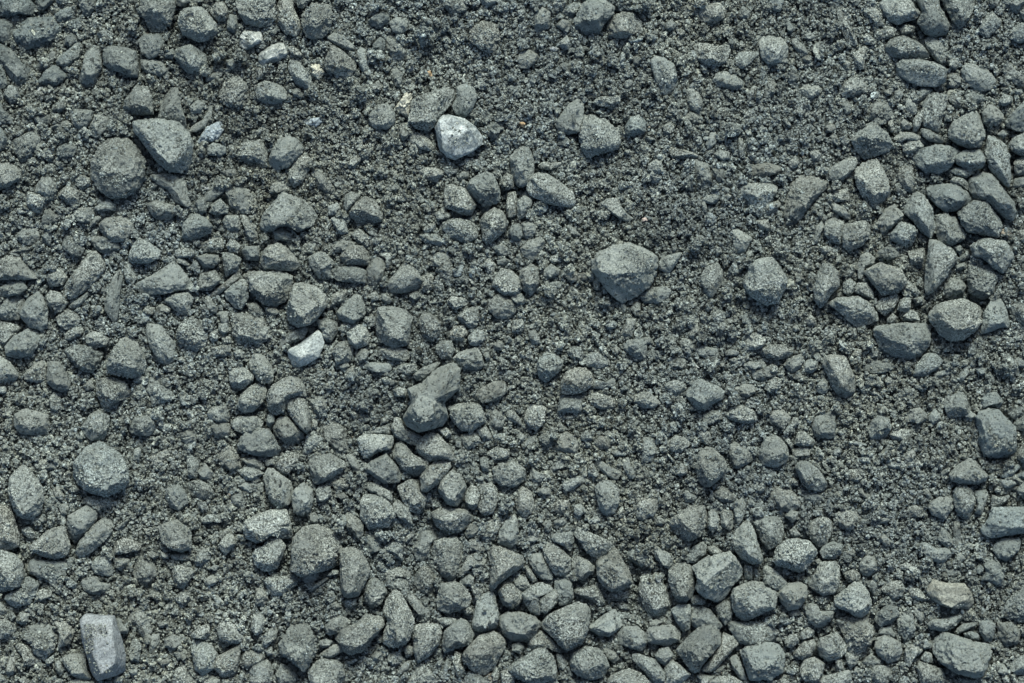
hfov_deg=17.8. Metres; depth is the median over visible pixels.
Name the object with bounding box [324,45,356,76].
stone
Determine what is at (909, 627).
stone
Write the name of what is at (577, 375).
stone
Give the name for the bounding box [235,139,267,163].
stone
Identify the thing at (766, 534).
stone
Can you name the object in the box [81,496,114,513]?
stone
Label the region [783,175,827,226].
stone
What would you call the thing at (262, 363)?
stone
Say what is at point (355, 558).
stone
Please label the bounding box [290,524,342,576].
stone
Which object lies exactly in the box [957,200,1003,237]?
stone
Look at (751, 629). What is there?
stone
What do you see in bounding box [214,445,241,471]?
stone
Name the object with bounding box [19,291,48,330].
stone
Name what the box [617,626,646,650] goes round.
stone
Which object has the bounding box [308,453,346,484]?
stone
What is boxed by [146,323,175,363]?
stone
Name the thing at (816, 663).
stone
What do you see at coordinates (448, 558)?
stone
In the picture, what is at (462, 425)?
stone
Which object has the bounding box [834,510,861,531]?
stone
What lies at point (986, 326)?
stone
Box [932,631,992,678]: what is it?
stone
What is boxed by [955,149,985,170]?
stone
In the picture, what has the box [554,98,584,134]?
stone
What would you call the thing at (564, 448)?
stone
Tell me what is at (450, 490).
stone
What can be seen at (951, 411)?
stone
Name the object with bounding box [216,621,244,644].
stone
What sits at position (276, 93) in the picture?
stone
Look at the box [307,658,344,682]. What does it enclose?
stone
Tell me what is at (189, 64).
stone
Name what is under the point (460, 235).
stone
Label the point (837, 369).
stone
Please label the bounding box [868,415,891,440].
stone
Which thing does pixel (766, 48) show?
stone
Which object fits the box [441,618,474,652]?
stone
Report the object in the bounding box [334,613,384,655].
stone
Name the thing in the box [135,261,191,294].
stone
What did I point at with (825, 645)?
stone
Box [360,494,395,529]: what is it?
stone
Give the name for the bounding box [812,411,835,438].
stone
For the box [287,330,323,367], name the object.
stone
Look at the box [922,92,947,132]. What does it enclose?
stone
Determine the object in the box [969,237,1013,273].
stone
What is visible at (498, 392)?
stone
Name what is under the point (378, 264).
stone
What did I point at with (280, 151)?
stone
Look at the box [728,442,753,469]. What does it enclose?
stone
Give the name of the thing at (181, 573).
stone
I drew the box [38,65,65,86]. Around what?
stone
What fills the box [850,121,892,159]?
stone
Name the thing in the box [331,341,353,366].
stone
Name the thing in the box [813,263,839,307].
stone
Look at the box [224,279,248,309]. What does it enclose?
stone
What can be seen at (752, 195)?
stone
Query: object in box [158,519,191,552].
stone
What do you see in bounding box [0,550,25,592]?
stone
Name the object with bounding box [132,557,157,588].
stone
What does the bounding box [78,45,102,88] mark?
stone
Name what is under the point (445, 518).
stone
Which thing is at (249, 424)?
stone
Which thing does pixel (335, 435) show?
stone
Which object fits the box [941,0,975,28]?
stone
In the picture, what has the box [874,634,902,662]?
stone
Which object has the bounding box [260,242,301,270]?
stone
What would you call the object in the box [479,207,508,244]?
stone
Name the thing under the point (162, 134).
stone
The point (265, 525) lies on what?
stone
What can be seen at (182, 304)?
stone
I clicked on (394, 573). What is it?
stone
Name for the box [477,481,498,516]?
stone
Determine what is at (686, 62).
grit
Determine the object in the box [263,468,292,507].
stone
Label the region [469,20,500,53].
stone
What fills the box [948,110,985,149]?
stone
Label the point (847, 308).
stone
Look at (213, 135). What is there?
stone
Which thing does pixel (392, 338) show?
stone
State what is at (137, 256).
stone
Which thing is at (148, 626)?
stone
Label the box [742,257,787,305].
stone
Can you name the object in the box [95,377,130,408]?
stone
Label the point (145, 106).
stone
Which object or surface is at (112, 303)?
stone
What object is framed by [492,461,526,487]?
stone
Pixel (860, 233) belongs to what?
stone
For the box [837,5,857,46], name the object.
stone
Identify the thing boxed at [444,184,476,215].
stone
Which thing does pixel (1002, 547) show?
stone
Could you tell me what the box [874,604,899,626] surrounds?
stone
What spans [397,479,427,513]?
stone
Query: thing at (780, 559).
stone
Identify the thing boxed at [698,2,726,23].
stone
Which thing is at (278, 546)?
stone
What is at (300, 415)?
stone
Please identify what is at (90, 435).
stone
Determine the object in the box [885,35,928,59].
stone
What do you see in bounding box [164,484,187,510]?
stone
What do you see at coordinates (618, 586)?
stone
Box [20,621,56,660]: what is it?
stone
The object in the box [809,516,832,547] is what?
stone
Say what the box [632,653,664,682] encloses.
stone
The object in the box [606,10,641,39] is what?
stone
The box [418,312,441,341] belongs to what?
stone
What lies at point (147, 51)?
stone
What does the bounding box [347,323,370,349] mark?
stone
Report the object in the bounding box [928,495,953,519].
stone
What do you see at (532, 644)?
stone
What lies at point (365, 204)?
stone
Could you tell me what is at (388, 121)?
stone
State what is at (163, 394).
stone
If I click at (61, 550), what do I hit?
stone
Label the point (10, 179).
stone
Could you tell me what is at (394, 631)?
stone
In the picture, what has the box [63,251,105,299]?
stone
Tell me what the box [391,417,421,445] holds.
stone
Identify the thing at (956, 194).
stone
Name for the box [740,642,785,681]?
stone
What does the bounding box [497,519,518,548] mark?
stone
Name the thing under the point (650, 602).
stone
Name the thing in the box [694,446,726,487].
stone
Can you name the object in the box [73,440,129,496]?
stone
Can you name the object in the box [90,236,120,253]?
stone
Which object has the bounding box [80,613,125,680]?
stone
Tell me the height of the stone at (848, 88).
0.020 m
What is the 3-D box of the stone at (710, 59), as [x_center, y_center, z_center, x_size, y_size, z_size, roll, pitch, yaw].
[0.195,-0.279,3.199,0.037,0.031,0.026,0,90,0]
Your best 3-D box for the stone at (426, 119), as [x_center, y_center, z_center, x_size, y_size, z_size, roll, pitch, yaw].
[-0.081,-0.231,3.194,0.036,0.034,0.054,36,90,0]
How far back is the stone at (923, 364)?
3.19 m
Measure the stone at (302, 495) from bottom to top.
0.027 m
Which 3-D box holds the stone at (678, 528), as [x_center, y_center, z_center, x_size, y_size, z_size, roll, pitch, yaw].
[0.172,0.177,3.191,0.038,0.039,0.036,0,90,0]
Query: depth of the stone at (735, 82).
3.19 m
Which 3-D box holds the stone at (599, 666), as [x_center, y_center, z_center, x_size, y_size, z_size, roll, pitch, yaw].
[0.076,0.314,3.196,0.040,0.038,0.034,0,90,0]
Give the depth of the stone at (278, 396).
3.19 m
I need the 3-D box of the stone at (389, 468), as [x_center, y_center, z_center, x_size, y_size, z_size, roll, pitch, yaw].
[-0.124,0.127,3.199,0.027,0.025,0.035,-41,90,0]
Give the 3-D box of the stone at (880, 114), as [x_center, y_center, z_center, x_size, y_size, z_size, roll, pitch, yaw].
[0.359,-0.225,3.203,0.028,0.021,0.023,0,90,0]
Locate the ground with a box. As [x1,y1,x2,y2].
[0,0,1023,682]
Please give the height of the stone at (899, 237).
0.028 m
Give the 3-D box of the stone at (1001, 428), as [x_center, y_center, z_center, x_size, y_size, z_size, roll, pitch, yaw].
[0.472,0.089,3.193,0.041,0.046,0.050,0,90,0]
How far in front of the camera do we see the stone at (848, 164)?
3.19 m
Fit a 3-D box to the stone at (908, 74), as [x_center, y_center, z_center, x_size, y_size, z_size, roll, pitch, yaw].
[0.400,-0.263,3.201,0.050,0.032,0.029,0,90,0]
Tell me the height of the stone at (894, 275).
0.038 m
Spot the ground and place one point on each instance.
(490, 282)
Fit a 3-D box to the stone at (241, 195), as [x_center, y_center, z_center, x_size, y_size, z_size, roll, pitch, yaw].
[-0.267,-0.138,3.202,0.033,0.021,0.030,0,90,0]
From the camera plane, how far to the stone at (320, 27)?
3.18 m
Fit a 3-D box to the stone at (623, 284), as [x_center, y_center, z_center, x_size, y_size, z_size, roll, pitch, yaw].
[0.111,-0.072,3.189,0.059,0.057,0.060,-41,90,0]
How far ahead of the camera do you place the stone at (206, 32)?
3.18 m
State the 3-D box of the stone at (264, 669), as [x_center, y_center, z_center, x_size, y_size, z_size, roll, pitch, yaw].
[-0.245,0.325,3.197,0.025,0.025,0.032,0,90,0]
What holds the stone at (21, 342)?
on the ground
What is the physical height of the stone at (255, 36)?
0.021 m
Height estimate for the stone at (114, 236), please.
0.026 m
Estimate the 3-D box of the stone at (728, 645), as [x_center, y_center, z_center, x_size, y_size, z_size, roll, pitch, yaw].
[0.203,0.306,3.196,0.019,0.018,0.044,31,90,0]
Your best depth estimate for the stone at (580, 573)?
3.20 m
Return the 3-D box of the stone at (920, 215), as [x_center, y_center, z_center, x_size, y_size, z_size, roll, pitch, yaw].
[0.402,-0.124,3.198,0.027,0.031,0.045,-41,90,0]
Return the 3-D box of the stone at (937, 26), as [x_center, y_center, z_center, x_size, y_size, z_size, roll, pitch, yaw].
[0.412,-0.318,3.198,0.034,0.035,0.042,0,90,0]
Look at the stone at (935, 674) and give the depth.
3.19 m
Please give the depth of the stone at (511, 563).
3.19 m
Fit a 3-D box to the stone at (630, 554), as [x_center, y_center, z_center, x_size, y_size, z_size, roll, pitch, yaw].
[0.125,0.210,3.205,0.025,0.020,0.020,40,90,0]
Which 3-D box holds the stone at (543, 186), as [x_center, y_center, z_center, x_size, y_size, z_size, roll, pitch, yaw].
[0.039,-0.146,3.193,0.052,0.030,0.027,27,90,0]
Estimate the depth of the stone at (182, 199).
3.19 m
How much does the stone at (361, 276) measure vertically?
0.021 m
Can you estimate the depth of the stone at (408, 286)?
3.19 m
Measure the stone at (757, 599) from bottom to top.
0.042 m
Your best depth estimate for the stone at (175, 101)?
3.19 m
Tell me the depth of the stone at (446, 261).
3.20 m
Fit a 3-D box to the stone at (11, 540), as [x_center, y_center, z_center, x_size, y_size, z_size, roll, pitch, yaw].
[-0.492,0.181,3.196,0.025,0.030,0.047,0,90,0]
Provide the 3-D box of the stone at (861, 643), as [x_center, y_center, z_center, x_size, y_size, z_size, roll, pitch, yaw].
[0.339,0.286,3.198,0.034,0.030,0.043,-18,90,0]
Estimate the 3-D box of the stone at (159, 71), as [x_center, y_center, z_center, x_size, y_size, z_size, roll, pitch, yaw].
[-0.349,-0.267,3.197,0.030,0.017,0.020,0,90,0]
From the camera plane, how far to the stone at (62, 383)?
3.19 m
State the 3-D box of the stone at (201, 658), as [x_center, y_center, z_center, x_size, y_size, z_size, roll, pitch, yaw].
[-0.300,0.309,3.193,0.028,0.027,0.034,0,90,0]
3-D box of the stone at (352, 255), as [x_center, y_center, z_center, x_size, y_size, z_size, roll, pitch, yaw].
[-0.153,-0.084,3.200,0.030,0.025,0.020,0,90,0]
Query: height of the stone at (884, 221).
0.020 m
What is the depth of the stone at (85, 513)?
3.19 m
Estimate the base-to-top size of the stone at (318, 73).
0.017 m
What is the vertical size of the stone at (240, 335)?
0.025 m
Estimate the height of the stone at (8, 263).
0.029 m
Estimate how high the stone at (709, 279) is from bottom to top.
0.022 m
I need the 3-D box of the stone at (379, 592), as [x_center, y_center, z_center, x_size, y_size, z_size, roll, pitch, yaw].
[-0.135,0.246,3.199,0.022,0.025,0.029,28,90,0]
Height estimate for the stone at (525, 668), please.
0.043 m
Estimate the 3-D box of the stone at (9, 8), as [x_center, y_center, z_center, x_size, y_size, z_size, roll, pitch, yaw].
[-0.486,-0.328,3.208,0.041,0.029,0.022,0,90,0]
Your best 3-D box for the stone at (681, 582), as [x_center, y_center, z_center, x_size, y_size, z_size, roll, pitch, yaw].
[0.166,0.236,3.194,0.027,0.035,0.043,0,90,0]
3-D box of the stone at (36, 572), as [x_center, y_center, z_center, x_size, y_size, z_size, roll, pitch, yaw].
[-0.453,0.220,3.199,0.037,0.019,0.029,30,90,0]
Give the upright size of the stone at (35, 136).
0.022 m
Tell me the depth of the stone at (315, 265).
3.19 m
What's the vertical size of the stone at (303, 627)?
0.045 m
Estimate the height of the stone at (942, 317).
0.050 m
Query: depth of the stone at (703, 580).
3.18 m
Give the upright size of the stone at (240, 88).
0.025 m
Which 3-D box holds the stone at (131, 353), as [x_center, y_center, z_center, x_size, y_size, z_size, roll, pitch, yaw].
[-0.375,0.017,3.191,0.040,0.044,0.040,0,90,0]
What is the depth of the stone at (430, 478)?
3.19 m
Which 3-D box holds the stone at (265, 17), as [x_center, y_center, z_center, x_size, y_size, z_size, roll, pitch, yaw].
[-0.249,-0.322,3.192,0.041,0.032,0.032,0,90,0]
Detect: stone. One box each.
[0,0,35,16]
[0,44,30,84]
[0,162,21,190]
[0,255,36,280]
[0,296,24,320]
[0,504,20,550]
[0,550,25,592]
[4,328,40,358]
[4,576,39,607]
[7,465,44,519]
[12,16,62,49]
[12,129,40,162]
[13,408,49,435]
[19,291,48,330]
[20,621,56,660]
[27,559,68,587]
[29,525,70,559]
[35,176,57,200]
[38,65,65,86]
[46,361,70,391]
[54,620,74,648]
[56,42,81,67]
[62,653,91,679]
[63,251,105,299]
[63,344,103,372]
[66,505,97,543]
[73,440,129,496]
[75,517,112,557]
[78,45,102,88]
[80,409,109,440]
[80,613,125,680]
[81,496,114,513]
[90,137,146,199]
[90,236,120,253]
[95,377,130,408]
[98,215,134,242]
[102,45,138,78]
[104,269,123,321]
[106,338,147,378]
[123,84,153,115]
[127,606,151,638]
[128,237,161,263]
[128,415,156,435]
[132,118,193,173]
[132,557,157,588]
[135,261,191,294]
[136,0,175,32]
[138,33,164,58]
[140,58,169,76]
[145,376,174,406]
[146,200,175,219]
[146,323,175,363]
[150,173,191,207]
[152,349,175,365]
[158,87,186,128]
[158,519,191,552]
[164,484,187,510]
[165,292,193,315]
[172,564,194,588]
[174,44,206,74]
[176,316,208,347]
[177,6,217,42]
[181,213,212,241]
[186,479,215,499]
[190,641,217,675]
[197,121,223,143]
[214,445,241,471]
[214,646,240,677]
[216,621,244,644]
[218,75,248,109]
[224,186,253,215]
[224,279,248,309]
[229,366,253,390]
[230,312,268,344]
[231,416,263,433]
[235,0,276,27]
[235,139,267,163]
[236,428,280,456]
[237,382,266,413]
[239,30,262,49]
[242,270,292,306]
[242,509,292,543]
[249,353,273,384]
[249,659,273,682]
[252,536,285,571]
[254,80,287,104]
[258,42,287,66]
[259,192,317,232]
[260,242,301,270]
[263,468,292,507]
[263,576,297,595]
[266,375,306,415]
[268,135,304,169]
[273,416,304,443]
[277,0,300,36]
[278,621,317,672]
[286,282,327,327]
[286,396,310,433]
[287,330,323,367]
[288,58,312,89]
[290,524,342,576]
[291,482,313,516]
[300,2,332,40]
[304,117,321,127]
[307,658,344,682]
[308,251,333,280]
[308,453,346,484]
[311,64,324,79]
[320,421,347,453]
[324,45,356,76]
[331,265,366,283]
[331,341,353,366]
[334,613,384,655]
[336,294,365,324]
[339,546,370,598]
[340,245,369,265]
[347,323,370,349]
[349,196,382,224]
[357,433,393,458]
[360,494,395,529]
[363,453,400,484]
[363,577,386,608]
[366,256,385,290]
[368,103,395,129]
[375,305,412,348]
[382,589,414,647]
[383,567,410,582]
[387,263,422,293]
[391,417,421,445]
[392,441,428,476]
[395,92,411,116]
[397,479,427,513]
[407,86,455,131]
[412,528,437,560]
[412,622,441,663]
[413,566,435,594]
[415,432,454,461]
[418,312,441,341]
[420,460,451,491]
[429,251,453,283]
[430,536,462,580]
[431,507,473,533]
[435,114,482,159]
[436,580,471,613]
[438,218,478,242]
[438,469,466,506]
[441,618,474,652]
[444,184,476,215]
[447,402,486,431]
[452,83,477,117]
[452,347,483,371]
[462,631,505,675]
[465,171,500,207]
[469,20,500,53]
[471,591,499,632]
[475,381,507,403]
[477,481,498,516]
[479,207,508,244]
[487,293,516,319]
[487,545,524,590]
[491,268,521,295]
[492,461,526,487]
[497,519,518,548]
[497,581,522,608]
[499,611,541,642]
[508,647,557,682]
[509,145,534,187]
[514,486,534,517]
[519,263,539,295]
[520,236,545,260]
[522,582,552,614]
[524,404,546,431]
[526,172,575,207]
[527,631,561,652]
[529,553,552,579]
[537,352,563,382]
[541,601,590,651]
[542,542,571,575]
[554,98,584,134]
[554,576,573,605]
[555,432,578,453]
[557,394,582,413]
[560,367,594,394]
[569,646,609,680]
[572,556,594,581]
[573,0,615,36]
[573,526,614,558]
[578,113,621,158]
[589,609,622,636]
[591,242,658,302]
[594,480,619,516]
[596,547,633,592]
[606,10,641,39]
[607,668,649,682]
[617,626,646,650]
[623,338,646,362]
[625,549,651,566]
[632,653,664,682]
[638,572,670,617]
[640,286,671,304]
[645,624,680,646]
[650,56,677,94]
[664,659,690,682]
[668,561,694,604]
[669,505,707,541]
[671,604,691,631]
[675,624,721,672]
[685,378,724,410]
[691,606,722,629]
[692,551,742,601]
[694,42,730,67]
[694,159,711,189]
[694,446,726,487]
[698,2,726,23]
[700,262,722,298]
[701,632,737,672]
[712,71,744,89]
[725,405,757,423]
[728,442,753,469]
[728,620,778,644]
[730,518,762,564]
[730,580,777,621]
[738,183,777,217]
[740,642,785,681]
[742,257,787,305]
[753,515,783,550]
[758,35,788,65]
[758,434,789,467]
[762,565,787,590]
[769,486,801,511]
[771,538,817,572]
[777,581,807,610]
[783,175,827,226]
[794,460,826,491]
[800,657,824,682]
[804,603,833,627]
[808,561,840,595]
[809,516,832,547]
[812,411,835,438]
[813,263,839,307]
[816,632,846,661]
[822,353,856,398]
[823,217,843,244]
[824,156,857,180]
[829,296,878,327]
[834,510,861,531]
[834,581,871,617]
[836,616,874,655]
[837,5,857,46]
[839,76,866,97]
[841,220,870,251]
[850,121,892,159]
[854,158,890,209]
[864,262,906,295]
[865,101,893,120]
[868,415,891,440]
[872,322,930,359]
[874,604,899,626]
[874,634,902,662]
[875,204,903,232]
[879,0,920,24]
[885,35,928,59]
[890,221,917,247]
[896,58,947,87]
[897,612,915,641]
[903,191,935,237]
[911,144,960,174]
[913,352,943,376]
[916,0,950,37]
[917,661,946,682]
[919,542,951,562]
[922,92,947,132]
[924,239,957,294]
[926,183,971,212]
[926,579,973,608]
[927,614,963,631]
[928,298,982,341]
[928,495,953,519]
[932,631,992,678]
[935,213,966,245]
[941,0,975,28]
[944,392,970,418]
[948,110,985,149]
[949,458,987,484]
[952,484,975,517]
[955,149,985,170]
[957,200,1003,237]
[960,63,996,91]
[966,262,999,299]
[968,172,1017,220]
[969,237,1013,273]
[975,408,1016,458]
[980,506,1023,538]
[980,559,1004,586]
[981,298,1009,334]
[984,135,1011,187]
[993,537,1021,561]
[996,621,1021,646]
[1000,585,1023,622]
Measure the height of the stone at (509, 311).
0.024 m
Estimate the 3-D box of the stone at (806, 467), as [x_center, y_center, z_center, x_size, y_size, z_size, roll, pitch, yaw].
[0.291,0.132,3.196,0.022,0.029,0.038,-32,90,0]
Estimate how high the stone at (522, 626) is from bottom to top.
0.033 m
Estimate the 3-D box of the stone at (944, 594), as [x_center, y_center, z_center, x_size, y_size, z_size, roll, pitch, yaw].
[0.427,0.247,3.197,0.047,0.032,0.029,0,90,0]
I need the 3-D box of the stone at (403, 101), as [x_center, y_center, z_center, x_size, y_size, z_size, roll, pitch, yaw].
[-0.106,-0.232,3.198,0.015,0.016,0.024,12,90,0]
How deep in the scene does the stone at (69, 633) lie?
3.19 m
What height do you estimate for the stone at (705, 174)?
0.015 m
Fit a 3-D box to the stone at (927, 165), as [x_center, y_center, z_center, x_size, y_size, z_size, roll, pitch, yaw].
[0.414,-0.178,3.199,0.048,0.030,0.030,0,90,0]
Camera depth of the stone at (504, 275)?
3.19 m
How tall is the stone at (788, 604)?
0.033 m
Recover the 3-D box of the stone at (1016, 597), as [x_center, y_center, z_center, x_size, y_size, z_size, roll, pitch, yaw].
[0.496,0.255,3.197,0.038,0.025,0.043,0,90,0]
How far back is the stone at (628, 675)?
3.18 m
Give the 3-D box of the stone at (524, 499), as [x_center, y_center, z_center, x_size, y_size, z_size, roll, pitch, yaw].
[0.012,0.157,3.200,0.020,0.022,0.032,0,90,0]
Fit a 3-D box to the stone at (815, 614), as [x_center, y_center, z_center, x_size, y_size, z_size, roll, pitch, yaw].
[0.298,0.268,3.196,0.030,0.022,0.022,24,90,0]
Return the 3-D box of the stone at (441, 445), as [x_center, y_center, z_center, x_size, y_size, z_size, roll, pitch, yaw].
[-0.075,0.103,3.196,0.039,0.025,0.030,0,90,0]
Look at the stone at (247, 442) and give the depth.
3.19 m
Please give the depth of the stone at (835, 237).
3.19 m
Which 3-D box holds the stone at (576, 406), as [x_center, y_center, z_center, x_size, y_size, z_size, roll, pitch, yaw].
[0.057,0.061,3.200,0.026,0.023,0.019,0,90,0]
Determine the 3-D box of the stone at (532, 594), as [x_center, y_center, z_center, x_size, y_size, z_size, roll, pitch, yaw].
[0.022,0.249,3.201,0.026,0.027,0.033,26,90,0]
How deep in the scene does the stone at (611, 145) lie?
3.19 m
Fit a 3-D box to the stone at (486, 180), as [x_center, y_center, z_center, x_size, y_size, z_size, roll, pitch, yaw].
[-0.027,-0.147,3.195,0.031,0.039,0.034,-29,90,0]
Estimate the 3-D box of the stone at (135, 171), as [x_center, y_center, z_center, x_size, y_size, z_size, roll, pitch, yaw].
[-0.384,-0.169,3.193,0.056,0.044,0.062,0,90,0]
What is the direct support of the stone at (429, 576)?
on the ground
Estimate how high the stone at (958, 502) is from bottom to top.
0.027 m
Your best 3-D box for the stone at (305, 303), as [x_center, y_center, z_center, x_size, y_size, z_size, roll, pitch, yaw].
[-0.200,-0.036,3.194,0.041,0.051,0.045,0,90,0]
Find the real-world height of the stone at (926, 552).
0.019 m
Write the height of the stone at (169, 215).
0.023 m
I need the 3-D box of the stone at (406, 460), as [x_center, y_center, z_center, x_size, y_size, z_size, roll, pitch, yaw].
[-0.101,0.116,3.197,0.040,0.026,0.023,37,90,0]
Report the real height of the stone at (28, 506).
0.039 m
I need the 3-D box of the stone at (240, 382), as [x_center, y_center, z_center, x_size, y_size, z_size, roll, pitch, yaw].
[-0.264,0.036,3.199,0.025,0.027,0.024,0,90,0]
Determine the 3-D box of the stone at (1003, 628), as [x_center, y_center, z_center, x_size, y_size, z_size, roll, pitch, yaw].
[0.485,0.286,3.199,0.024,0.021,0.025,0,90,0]
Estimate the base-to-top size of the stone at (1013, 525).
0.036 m
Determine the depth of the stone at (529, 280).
3.19 m
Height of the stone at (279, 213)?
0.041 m
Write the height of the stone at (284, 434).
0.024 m
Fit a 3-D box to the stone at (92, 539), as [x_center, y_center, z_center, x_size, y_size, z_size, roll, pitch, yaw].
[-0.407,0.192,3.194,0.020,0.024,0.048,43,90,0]
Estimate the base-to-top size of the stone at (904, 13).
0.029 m
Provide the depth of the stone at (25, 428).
3.19 m
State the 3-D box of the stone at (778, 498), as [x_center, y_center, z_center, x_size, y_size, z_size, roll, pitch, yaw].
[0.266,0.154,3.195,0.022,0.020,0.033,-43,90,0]
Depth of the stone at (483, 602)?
3.19 m
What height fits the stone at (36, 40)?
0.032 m
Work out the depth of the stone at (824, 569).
3.19 m
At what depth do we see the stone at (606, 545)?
3.19 m
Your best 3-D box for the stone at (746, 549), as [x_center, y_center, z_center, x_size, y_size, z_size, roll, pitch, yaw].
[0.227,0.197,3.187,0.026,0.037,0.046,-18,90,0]
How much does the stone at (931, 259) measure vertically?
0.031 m
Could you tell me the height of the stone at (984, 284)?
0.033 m
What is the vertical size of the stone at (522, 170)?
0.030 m
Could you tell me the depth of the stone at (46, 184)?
3.19 m
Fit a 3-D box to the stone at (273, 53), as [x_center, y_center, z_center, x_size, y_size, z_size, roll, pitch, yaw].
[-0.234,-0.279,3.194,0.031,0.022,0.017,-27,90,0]
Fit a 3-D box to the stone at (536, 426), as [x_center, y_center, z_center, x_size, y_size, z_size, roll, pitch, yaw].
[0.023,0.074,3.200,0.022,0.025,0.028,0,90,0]
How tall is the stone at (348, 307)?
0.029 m
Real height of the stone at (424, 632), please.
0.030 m
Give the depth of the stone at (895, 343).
3.19 m
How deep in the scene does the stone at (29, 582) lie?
3.19 m
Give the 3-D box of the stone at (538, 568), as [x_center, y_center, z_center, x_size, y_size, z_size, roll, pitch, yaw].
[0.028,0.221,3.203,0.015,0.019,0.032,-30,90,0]
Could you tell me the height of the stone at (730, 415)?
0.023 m
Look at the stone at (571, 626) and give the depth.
3.18 m
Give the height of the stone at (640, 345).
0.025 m
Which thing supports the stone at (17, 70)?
on the ground
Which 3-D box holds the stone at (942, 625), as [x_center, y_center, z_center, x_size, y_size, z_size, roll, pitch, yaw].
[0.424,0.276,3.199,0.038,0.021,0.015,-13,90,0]
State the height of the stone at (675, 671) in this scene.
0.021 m
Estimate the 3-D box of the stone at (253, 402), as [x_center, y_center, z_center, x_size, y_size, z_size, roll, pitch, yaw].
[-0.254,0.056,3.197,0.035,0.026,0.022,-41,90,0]
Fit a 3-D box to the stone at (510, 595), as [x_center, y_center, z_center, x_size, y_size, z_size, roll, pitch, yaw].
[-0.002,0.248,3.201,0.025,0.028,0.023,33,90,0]
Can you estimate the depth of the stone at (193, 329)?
3.19 m
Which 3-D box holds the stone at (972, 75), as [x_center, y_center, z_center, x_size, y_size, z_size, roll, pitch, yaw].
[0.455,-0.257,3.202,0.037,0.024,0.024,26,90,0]
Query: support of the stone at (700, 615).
on the ground
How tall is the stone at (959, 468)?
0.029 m
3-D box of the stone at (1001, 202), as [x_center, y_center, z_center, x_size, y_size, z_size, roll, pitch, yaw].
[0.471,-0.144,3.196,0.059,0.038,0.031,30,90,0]
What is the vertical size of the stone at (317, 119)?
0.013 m
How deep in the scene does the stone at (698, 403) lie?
3.18 m
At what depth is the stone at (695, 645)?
3.18 m
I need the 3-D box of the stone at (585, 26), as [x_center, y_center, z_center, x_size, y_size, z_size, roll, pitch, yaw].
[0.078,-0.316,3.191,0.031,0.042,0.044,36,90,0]
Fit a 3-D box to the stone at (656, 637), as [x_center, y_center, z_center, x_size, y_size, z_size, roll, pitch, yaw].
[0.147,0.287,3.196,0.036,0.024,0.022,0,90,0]
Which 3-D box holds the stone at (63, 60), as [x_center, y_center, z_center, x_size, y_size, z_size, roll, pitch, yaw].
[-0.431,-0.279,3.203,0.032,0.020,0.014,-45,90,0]
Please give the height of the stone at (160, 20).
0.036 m
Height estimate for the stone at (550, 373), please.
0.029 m
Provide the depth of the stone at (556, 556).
3.19 m
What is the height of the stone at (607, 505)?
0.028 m
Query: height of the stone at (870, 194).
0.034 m
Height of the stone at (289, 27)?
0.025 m
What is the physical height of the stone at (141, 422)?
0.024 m
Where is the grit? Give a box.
[0,0,1023,682]
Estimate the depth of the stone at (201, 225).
3.19 m
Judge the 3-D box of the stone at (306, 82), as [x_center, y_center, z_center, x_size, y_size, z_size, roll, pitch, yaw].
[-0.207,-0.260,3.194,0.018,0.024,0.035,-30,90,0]
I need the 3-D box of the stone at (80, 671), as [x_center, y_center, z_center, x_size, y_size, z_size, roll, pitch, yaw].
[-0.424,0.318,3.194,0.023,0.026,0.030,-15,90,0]
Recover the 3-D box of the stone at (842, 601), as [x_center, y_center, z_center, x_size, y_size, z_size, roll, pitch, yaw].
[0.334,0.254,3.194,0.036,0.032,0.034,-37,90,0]
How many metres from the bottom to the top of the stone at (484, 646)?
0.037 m
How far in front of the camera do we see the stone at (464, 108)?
3.19 m
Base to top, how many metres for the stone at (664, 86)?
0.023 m
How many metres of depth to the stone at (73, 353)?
3.19 m
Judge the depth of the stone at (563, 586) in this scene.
3.20 m
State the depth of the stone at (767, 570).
3.19 m
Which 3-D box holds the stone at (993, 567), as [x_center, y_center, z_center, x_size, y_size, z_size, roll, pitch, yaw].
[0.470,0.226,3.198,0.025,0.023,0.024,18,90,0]
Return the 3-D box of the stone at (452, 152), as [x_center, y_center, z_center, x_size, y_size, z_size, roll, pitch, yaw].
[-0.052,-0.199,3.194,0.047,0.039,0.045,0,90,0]
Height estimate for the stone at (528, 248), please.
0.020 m
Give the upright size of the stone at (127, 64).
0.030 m
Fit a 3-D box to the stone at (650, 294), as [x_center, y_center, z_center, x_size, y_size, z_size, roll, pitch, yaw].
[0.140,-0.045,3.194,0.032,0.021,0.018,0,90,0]
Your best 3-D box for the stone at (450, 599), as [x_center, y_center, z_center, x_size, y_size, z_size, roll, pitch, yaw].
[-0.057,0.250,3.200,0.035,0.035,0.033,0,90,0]
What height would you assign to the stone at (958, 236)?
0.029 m
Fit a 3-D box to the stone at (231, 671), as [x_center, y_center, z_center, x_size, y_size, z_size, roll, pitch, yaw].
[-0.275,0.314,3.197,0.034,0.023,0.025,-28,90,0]
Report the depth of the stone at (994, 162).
3.19 m
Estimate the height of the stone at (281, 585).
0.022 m
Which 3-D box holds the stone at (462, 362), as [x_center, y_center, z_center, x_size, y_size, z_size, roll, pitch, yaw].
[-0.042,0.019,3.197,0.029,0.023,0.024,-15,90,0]
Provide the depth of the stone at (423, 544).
3.21 m
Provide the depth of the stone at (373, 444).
3.19 m
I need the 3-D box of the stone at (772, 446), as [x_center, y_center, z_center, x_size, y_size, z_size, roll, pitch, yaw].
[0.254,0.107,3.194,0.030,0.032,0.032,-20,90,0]
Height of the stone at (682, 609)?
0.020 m
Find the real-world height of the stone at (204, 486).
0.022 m
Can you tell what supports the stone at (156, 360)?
on the ground

